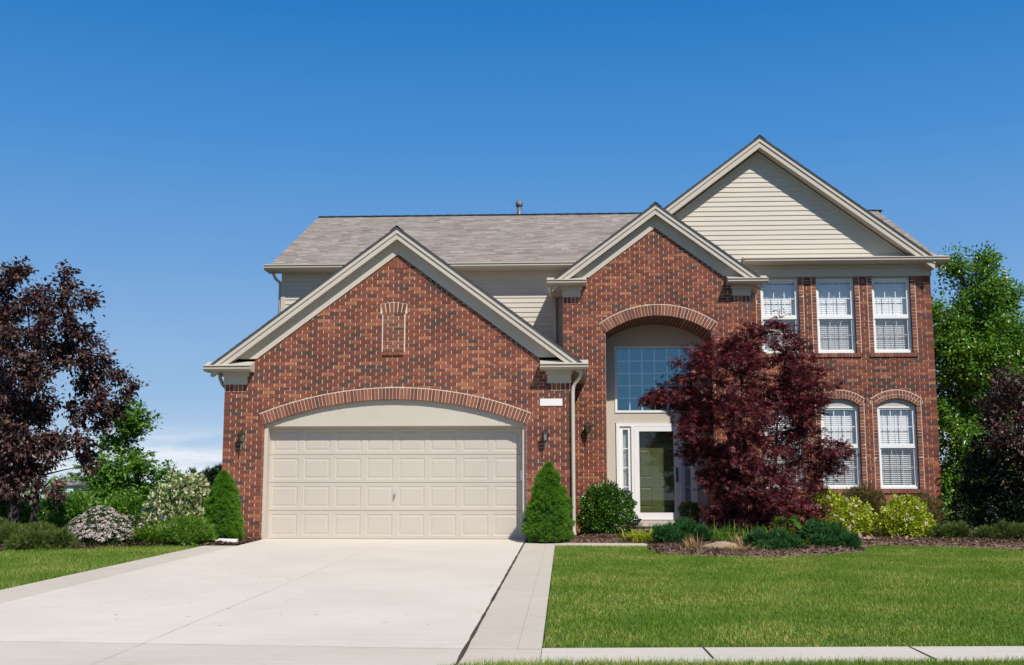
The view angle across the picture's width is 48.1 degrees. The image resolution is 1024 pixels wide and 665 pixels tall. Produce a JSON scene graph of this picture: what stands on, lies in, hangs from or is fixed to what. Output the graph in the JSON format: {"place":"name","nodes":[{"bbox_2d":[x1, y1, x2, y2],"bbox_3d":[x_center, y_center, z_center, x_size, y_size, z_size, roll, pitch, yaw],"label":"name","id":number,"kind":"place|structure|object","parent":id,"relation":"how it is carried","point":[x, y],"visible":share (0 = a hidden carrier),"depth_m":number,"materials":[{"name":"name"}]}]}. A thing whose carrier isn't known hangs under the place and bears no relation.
{"place":"outdoors","nodes":[
{"label":"outdoors","id":0,"kind":"place"},
{"bbox_2d":[0,544,198,589],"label":"lawn grass","id":1,"kind":"structure","parent":0,"point":[104,559],"depth_m":16.57,"materials":[{"name":"green plant"}]},
{"bbox_2d":[0,642,461,664],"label":"sidewalk","id":2,"kind":"structure","parent":0,"point":[26,653],"depth_m":8.28,"materials":[{"name":"concrete"}]},
{"bbox_2d":[45,543,545,664],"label":"concrete joint","id":3,"kind":"object","parent":2,"relation":"on","point":[358,646],"visible":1,"depth_m":8.94,"materials":[{"name":"grey concrete"}]},
{"bbox_2d":[0,539,524,648],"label":"driveway","id":4,"kind":"structure","parent":0,"point":[413,593],"depth_m":11.72,"materials":[{"name":"concrete"}]},
{"bbox_2d":[455,540,933,664],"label":"expansion joint","id":5,"kind":"object","parent":4,"relation":"on","point":[464,650],"visible":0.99,"depth_m":9.81,"materials":[{"name":"grey concrete"}]},
{"bbox_2d":[0,500,1023,663],"bbox_3d":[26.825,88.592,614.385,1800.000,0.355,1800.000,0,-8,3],"label":"ground","id":6,"kind":"structure","parent":0,"point":[858,629],"depth_m":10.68,"materials":[{"name":"green plant"}]},
{"bbox_2d":[27,489,102,529],"bbox_3d":[-10.290,4.060,26.119,1.871,1.090,1.214,0,-8,3],"label":"leafy shrub","id":7,"kind":"object","parent":6,"relation":"on","point":[74,507],"visible":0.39,"depth_m":25.93,"materials":[{"name":"green plant"}]},
{"bbox_2d":[48,476,93,491],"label":"distant house","id":8,"kind":"structure","parent":6,"relation":"on","point":[77,485],"depth_m":164.54,"materials":[{"name":"white plastic"}]},
{"bbox_2d":[20,472,189,499],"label":"distant wood","id":9,"kind":"object","parent":6,"relation":"on","point":[132,486],"visible":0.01,"depth_m":264.38,"materials":[{"name":"green plant"}]},
{"bbox_2d":[40,398,176,527],"bbox_3d":[-10.117,3.204,28.000,3.924,3.338,2.209,0,-8,3],"label":"oak tree","id":10,"kind":"object","parent":6,"relation":"on","point":[111,473],"visible":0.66,"depth_m":28.05,"materials":[{"name":"green plant"}]},
{"bbox_2d":[0,546,233,602],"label":"driveway border","id":11,"kind":"object","parent":6,"relation":"on","point":[22,591],"visible":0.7,"depth_m":14.44,"materials":[{"name":"beige concrete"}]},
{"bbox_2d":[98,492,148,527],"bbox_3d":[-8.978,4.236,26.849,1.720,1.000,1.100,0,-8,3],"label":"leafy shrub","id":12,"kind":"object","parent":6,"relation":"on","point":[131,507],"visible":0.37,"depth_m":26.69,"materials":[{"name":"green plant"}]},
{"bbox_2d":[0,533,260,550],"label":"mulch bed","id":13,"kind":"object","parent":6,"relation":"on","point":[209,543],"visible":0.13,"depth_m":19.65,"materials":[{"name":"brown wood"}]},
{"bbox_2d":[0,497,64,528],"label":"leafy shrub","id":14,"kind":"object","parent":13,"relation":"on","point":[25,514],"visible":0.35,"depth_m":25.02,"materials":[{"name":"green plant"}]},
{"bbox_2d":[0,517,80,550],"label":"spreading juniper","id":15,"kind":"object","parent":13,"relation":"on","point":[38,535],"visible":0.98,"depth_m":18.94,"materials":[{"name":"green plant"}]},
{"bbox_2d":[0,255,148,523],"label":"purple crabapple tree","id":16,"kind":"object","parent":13,"relation":"on","point":[19,409],"visible":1,"depth_m":22.91,"materials":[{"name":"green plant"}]},
{"bbox_2d":[64,504,136,545],"bbox_3d":[-7.122,3.360,19.848,1.096,0.771,1.147,8,-11,-44],"label":"white spirea","id":17,"kind":"object","parent":13,"relation":"on","point":[87,524],"visible":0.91,"depth_m":19.62,"materials":[{"name":"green plant"}]},
{"bbox_2d":[114,513,148,532],"bbox_3d":[-7.087,3.592,21.089,0.758,0.567,0.493,0,-8,3],"label":"white spirea","id":18,"kind":"object","parent":13,"relation":"on","point":[137,521],"visible":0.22,"depth_m":21.06,"materials":[{"name":"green plant"}]},
{"bbox_2d":[101,510,181,543],"bbox_3d":[-6.405,3.383,20.089,2.040,0.598,1.956,-6,-10,36],"label":"daylily clump","id":19,"kind":"object","parent":13,"relation":"on","point":[148,535],"visible":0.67,"depth_m":19.83,"materials":[{"name":"green plant"}]},
{"bbox_2d":[140,469,212,530],"bbox_3d":[-6.348,3.307,21.993,1.571,1.394,1.059,0,-8,3],"label":"variegated dogwood","id":20,"kind":"object","parent":13,"relation":"on","point":[167,495],"visible":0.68,"depth_m":21.81,"materials":[{"name":"green plant"}]},
{"bbox_2d":[156,514,218,546],"bbox_3d":[-5.645,3.429,19.792,1.009,0.614,0.775,-4,-9,29],"label":"leafy perennial","id":21,"kind":"object","parent":13,"relation":"on","point":[189,532],"visible":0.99,"depth_m":19.69,"materials":[{"name":"green plant"}]},
{"bbox_2d":[201,470,245,539],"bbox_3d":[-5.216,3.155,20.732,0.886,1.372,0.893,0,-8,3],"label":"dwarf spruce","id":22,"kind":"object","parent":13,"relation":"on","point":[222,506],"visible":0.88,"depth_m":20.55,"materials":[{"name":"green plant"}]},
{"bbox_2d":[216,538,237,541],"bbox_3d":[-4.980,3.637,20.067,0.360,0.060,0.190,0,-8,3],"label":"splash block","id":23,"kind":"object","parent":13,"relation":"on","point":[228,540],"depth_m":20.00,"materials":[{"name":"white concrete"}]},
{"bbox_2d":[189,463,221,506],"bbox_3d":[-6.603,3.719,25.917,1.509,1.675,1.195,0,-8,3],"label":"dark yew","id":24,"kind":"object","parent":6,"relation":"on","point":[212,474],"visible":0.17,"depth_m":25.84,"materials":[{"name":"green plant"}]},
{"bbox_2d":[458,543,554,664],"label":"driveway border","id":25,"kind":"object","parent":6,"relation":"on","point":[502,624],"visible":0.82,"depth_m":10.53,"materials":[{"name":"beige concrete"}]},
{"bbox_2d":[203,135,949,540],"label":"brick house","id":26,"kind":"structure","parent":6,"relation":"on","point":[409,375],"depth_m":24.15,"materials":[{"name":"red brick"}]},
{"bbox_2d":[237,429,244,449],"bbox_3d":[-5.051,1.997,21.419,0.160,0.385,0.184,0,-8,3],"label":"wall lantern","id":27,"kind":"object","parent":26,"relation":"attached to","point":[240,433],"depth_m":21.40,"materials":[{"name":"black metal"}]},
{"bbox_2d":[268,428,522,538],"bbox_3d":[-2.188,2.820,21.503,4.790,2.100,0.150,0,-8,3],"label":"garage door","id":28,"kind":"structure","parent":26,"relation":"in","point":[398,483],"depth_m":21.53,"materials":[{"name":"beige paint"}]},
{"bbox_2d":[541,428,548,448],"bbox_3d":[0.617,1.959,21.148,0.160,0.385,0.184,0,-8,3],"label":"wall lantern","id":29,"kind":"object","parent":26,"relation":"attached to","point":[543,433],"depth_m":21.12,"materials":[{"name":"black metal"}]},
{"bbox_2d":[584,421,590,439],"bbox_3d":[1.568,2.027,23.752,0.160,0.385,0.184,0,-8,3],"label":"wall lantern","id":30,"kind":"object","parent":26,"relation":"attached to","point":[586,429],"depth_m":23.73,"materials":[{"name":"black metal"}]},
{"bbox_2d":[614,346,694,412],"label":"window","id":31,"kind":"structure","parent":26,"relation":"in","point":[638,369],"depth_m":27.37,"materials":[{"name":"blue glass"}]},
{"bbox_2d":[634,431,674,512],"bbox_3d":[3.159,3.087,25.180,0.943,2.010,0.014,0,-8,3],"label":"front door","id":32,"kind":"structure","parent":26,"relation":"in","point":[656,467],"depth_m":25.18,"materials":[{"name":"green paint"}]},
{"bbox_2d":[634,426,679,519],"bbox_3d":[3.145,3.045,24.888,0.955,2.010,0.097,0,-8,3],"label":"storm door","id":33,"kind":"structure","parent":26,"relation":"in","point":[643,516],"depth_m":24.88,"materials":[{"name":"white plastic"}]},
{"bbox_2d":[760,279,799,353],"bbox_3d":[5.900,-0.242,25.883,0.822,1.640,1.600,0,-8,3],"label":"window","id":34,"kind":"structure","parent":26,"relation":"in","point":[778,294],"depth_m":25.22,"materials":[{"name":"white glass"}]},
{"bbox_2d":[765,401,804,488],"bbox_3d":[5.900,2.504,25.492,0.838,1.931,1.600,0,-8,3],"label":"window","id":35,"kind":"structure","parent":26,"relation":"in","point":[780,461],"depth_m":24.80,"materials":[{"name":"white plastic"}]},
{"bbox_2d":[804,279,855,356],"bbox_3d":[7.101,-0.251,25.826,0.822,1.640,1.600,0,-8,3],"label":"window","id":36,"kind":"structure","parent":26,"relation":"in","point":[834,297],"depth_m":25.12,"materials":[{"name":"white glass"}]},
{"bbox_2d":[820,399,861,488],"bbox_3d":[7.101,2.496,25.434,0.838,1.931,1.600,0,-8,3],"label":"window","id":37,"kind":"structure","parent":26,"relation":"in","point":[844,420],"depth_m":24.76,"materials":[{"name":"white glass"}]},
{"bbox_2d":[860,278,911,356],"bbox_3d":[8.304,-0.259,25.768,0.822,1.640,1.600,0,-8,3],"label":"window","id":38,"kind":"structure","parent":26,"relation":"in","point":[890,296],"depth_m":25.07,"materials":[{"name":"white glass"}]},
{"bbox_2d":[861,398,918,488],"bbox_3d":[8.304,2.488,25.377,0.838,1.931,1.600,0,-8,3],"label":"window","id":39,"kind":"structure","parent":26,"relation":"in","point":[897,436],"depth_m":24.67,"materials":[{"name":"white glass"}]},
{"bbox_2d":[555,543,647,546],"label":"walkway","id":40,"kind":"structure","parent":6,"relation":"on","point":[611,544],"depth_m":19.74,"materials":[{"name":"beige concrete"}]},
{"bbox_2d":[438,653,1023,664],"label":"verge grass","id":41,"kind":"structure","parent":6,"relation":"on","point":[859,661],"depth_m":7.81,"materials":[{"name":"green plant"}]},
{"bbox_2d":[527,528,1023,556],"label":"mulch bed","id":42,"kind":"object","parent":6,"relation":"on","point":[1016,543],"visible":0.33,"depth_m":19.23,"materials":[{"name":"brown wood"}]},
{"bbox_2d":[519,461,575,542],"bbox_3d":[0.637,3.046,20.473,1.069,1.514,1.087,0,-8,3],"label":"dwarf spruce","id":43,"kind":"object","parent":42,"relation":"on","point":[549,508],"visible":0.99,"depth_m":20.20,"materials":[{"name":"green plant"}]},
{"bbox_2d":[576,479,640,533],"bbox_3d":[1.873,3.474,22.532,1.324,1.214,1.077,0,-8,3],"label":"boxwood shrub","id":44,"kind":"object","parent":42,"relation":"on","point":[608,518],"visible":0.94,"depth_m":22.27,"materials":[{"name":"green plant"}]},
{"bbox_2d":[612,527,653,541],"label":"grass clump","id":45,"kind":"object","parent":42,"relation":"on","point":[638,536],"visible":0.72,"depth_m":20.19,"materials":[{"name":"green plant"}]},
{"bbox_2d":[651,516,714,543],"bbox_3d":[2.935,3.417,19.709,1.104,0.564,0.808,4,-9,-25],"label":"spreading juniper","id":46,"kind":"object","parent":42,"relation":"on","point":[676,530],"visible":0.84,"depth_m":19.55,"materials":[{"name":"green plant"}]},
{"bbox_2d":[677,501,701,524],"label":"shrub","id":47,"kind":"object","parent":42,"relation":"on","point":[693,513],"visible":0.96,"depth_m":23.72,"materials":[{"name":"green plant"}]},
{"bbox_2d":[701,541,736,548],"bbox_3d":[3.297,3.419,18.264,0.613,0.184,0.500,0,-8,3],"label":"boulder","id":48,"kind":"object","parent":42,"relation":"on","point":[715,544],"visible":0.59,"depth_m":18.12,"materials":[{"name":"beige stone"}]},
{"bbox_2d":[710,519,744,541],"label":"daylily clump","id":49,"kind":"object","parent":42,"relation":"on","point":[723,536],"visible":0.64,"depth_m":19.80,"materials":[{"name":"green plant"}]},
{"bbox_2d":[637,308,858,532],"bbox_3d":[4.443,1.720,21.642,3.722,4.393,2.853,4,-9,-28],"label":"japanese maple","id":50,"kind":"object","parent":42,"relation":"on","point":[758,507],"visible":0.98,"depth_m":21.33,"materials":[{"name":"red plant"}]},
{"bbox_2d":[729,521,771,540],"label":"daylily clump","id":51,"kind":"object","parent":42,"relation":"on","point":[740,533],"visible":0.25,"depth_m":19.68,"materials":[{"name":"green plant"}]},
{"bbox_2d":[742,525,807,549],"bbox_3d":[4.175,3.265,18.116,1.068,0.475,0.854,0,-8,3],"label":"spreading juniper","id":52,"kind":"object","parent":42,"relation":"on","point":[777,538],"visible":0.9,"depth_m":18.08,"materials":[{"name":"green plant"}]},
{"bbox_2d":[758,521,799,534],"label":"daylily clump","id":53,"kind":"object","parent":42,"relation":"on","point":[783,528],"visible":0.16,"depth_m":19.48,"materials":[{"name":"green plant"}]},
{"bbox_2d":[766,515,803,534],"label":"hosta plant","id":54,"kind":"object","parent":42,"relation":"on","point":[796,523],"visible":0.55,"depth_m":20.12,"materials":[{"name":"green plant"}]},
{"bbox_2d":[780,496,811,533],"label":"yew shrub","id":55,"kind":"object","parent":42,"relation":"on","point":[798,529],"visible":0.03,"depth_m":22.37,"materials":[{"name":"green plant"}]},
{"bbox_2d":[800,518,862,548],"bbox_3d":[5.198,3.289,18.687,1.022,0.564,0.918,0,-8,3],"label":"spreading juniper","id":56,"kind":"object","parent":42,"relation":"on","point":[817,533],"visible":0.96,"depth_m":18.57,"materials":[{"name":"green plant"}]},
{"bbox_2d":[798,488,876,534],"bbox_3d":[6.030,3.393,21.369,1.512,0.988,1.021,0,-8,3],"label":"golden spirea","id":57,"kind":"object","parent":42,"relation":"on","point":[842,506],"visible":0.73,"depth_m":21.17,"materials":[{"name":"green plant"}]},
{"bbox_2d":[843,480,889,532],"bbox_3d":[7.063,3.527,22.928,0.992,1.166,0.930,0,-8,3],"label":"yew shrub","id":58,"kind":"object","parent":42,"relation":"on","point":[865,496],"visible":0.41,"depth_m":22.85,"materials":[{"name":"brown plant"}]},
{"bbox_2d":[871,493,938,537],"bbox_3d":[7.233,3.401,21.104,1.214,0.898,0.977,0,-8,3],"label":"golden spirea","id":59,"kind":"object","parent":42,"relation":"on","point":[908,511],"visible":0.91,"depth_m":20.92,"materials":[{"name":"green plant"}]},
{"bbox_2d":[904,488,947,527],"bbox_3d":[8.163,3.585,22.853,0.930,1.020,0.836,6,-10,-34],"label":"yew shrub","id":60,"kind":"object","parent":42,"relation":"on","point":[934,511],"visible":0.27,"depth_m":22.76,"materials":[{"name":"brown plant"}]},
{"bbox_2d":[928,520,973,537],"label":"juniper","id":61,"kind":"object","parent":42,"relation":"on","point":[960,528],"visible":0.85,"depth_m":20.55,"materials":[{"name":"green plant"}]},
{"bbox_2d":[947,433,1019,529],"bbox_3d":[9.844,3.174,23.863,1.552,2.185,1.213,0,-8,3],"label":"evergreen shrub","id":62,"kind":"object","parent":42,"relation":"on","point":[971,491],"visible":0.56,"depth_m":23.72,"materials":[{"name":"green plant"}]},
{"bbox_2d":[969,518,1023,539],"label":"juniper","id":63,"kind":"object","parent":42,"relation":"on","point":[1009,530],"visible":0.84,"depth_m":20.22,"materials":[{"name":"green plant"}]},
{"bbox_2d":[977,422,1023,526],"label":"evergreen shrub","id":64,"kind":"object","parent":42,"relation":"on","point":[1006,496],"visible":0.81,"depth_m":23.16,"materials":[{"name":"green plant"}]},
{"bbox_2d":[931,239,1023,527],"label":"pear tree","id":65,"kind":"object","parent":6,"relation":"on","point":[977,338],"visible":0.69,"depth_m":27.61,"materials":[{"name":"green plant"}]},
{"bbox_2d":[968,359,1023,518],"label":"purple plum tree","id":66,"kind":"object","parent":6,"relation":"on","point":[1006,405],"visible":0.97,"depth_m":23.34,"materials":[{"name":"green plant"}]},
{"bbox_2d":[0,0,1023,496],"label":"sky","id":67,"kind":"structure","parent":0,"point":[170,151],"materials":[{"name":"blue"}]},
{"bbox_2d":[670,543,693,549],"bbox_3d":[2.700,3.366,18.016,0.360,0.117,0.282,2,-8,-13],"label":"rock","id":68,"kind":"object","parent":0,"point":[677,546],"visible":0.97,"depth_m":18.01,"materials":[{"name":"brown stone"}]},
{"bbox_2d":[682,533,702,548],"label":"dry grass","id":69,"kind":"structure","parent":0,"point":[690,541],"depth_m":17.98,"materials":[{"name":"plant"}]},
{"bbox_2d":[699,541,765,551],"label":"dry grass","id":70,"kind":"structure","parent":0,"point":[730,547],"depth_m":17.64,"materials":[{"name":"plant"}]},
{"bbox_2d":[728,531,745,542],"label":"dry grass","id":71,"kind":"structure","parent":0,"point":[738,540],"depth_m":19.15,"materials":[{"name":"plant"}]},
{"bbox_2d":[541,646,1023,664],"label":"sidewalk","id":72,"kind":"structure","parent":0,"point":[810,653],"depth_m":8.31,"materials":[{"name":"concrete"}]},
{"bbox_2d":[858,533,875,538],"bbox_3d":[6.127,3.574,20.073,0.547,0.134,0.294,2,-8,-15],"label":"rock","id":73,"kind":"object","parent":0,"point":[864,537],"visible":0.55,"depth_m":20.06,"materials":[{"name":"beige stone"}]},
{"bbox_2d":[891,534,912,539],"bbox_3d":[6.793,3.568,19.996,0.397,0.127,0.178,1,-8,-5],"label":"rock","id":74,"kind":"object","parent":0,"point":[903,537],"visible":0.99,"depth_m":20.01,"materials":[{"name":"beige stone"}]}
]}

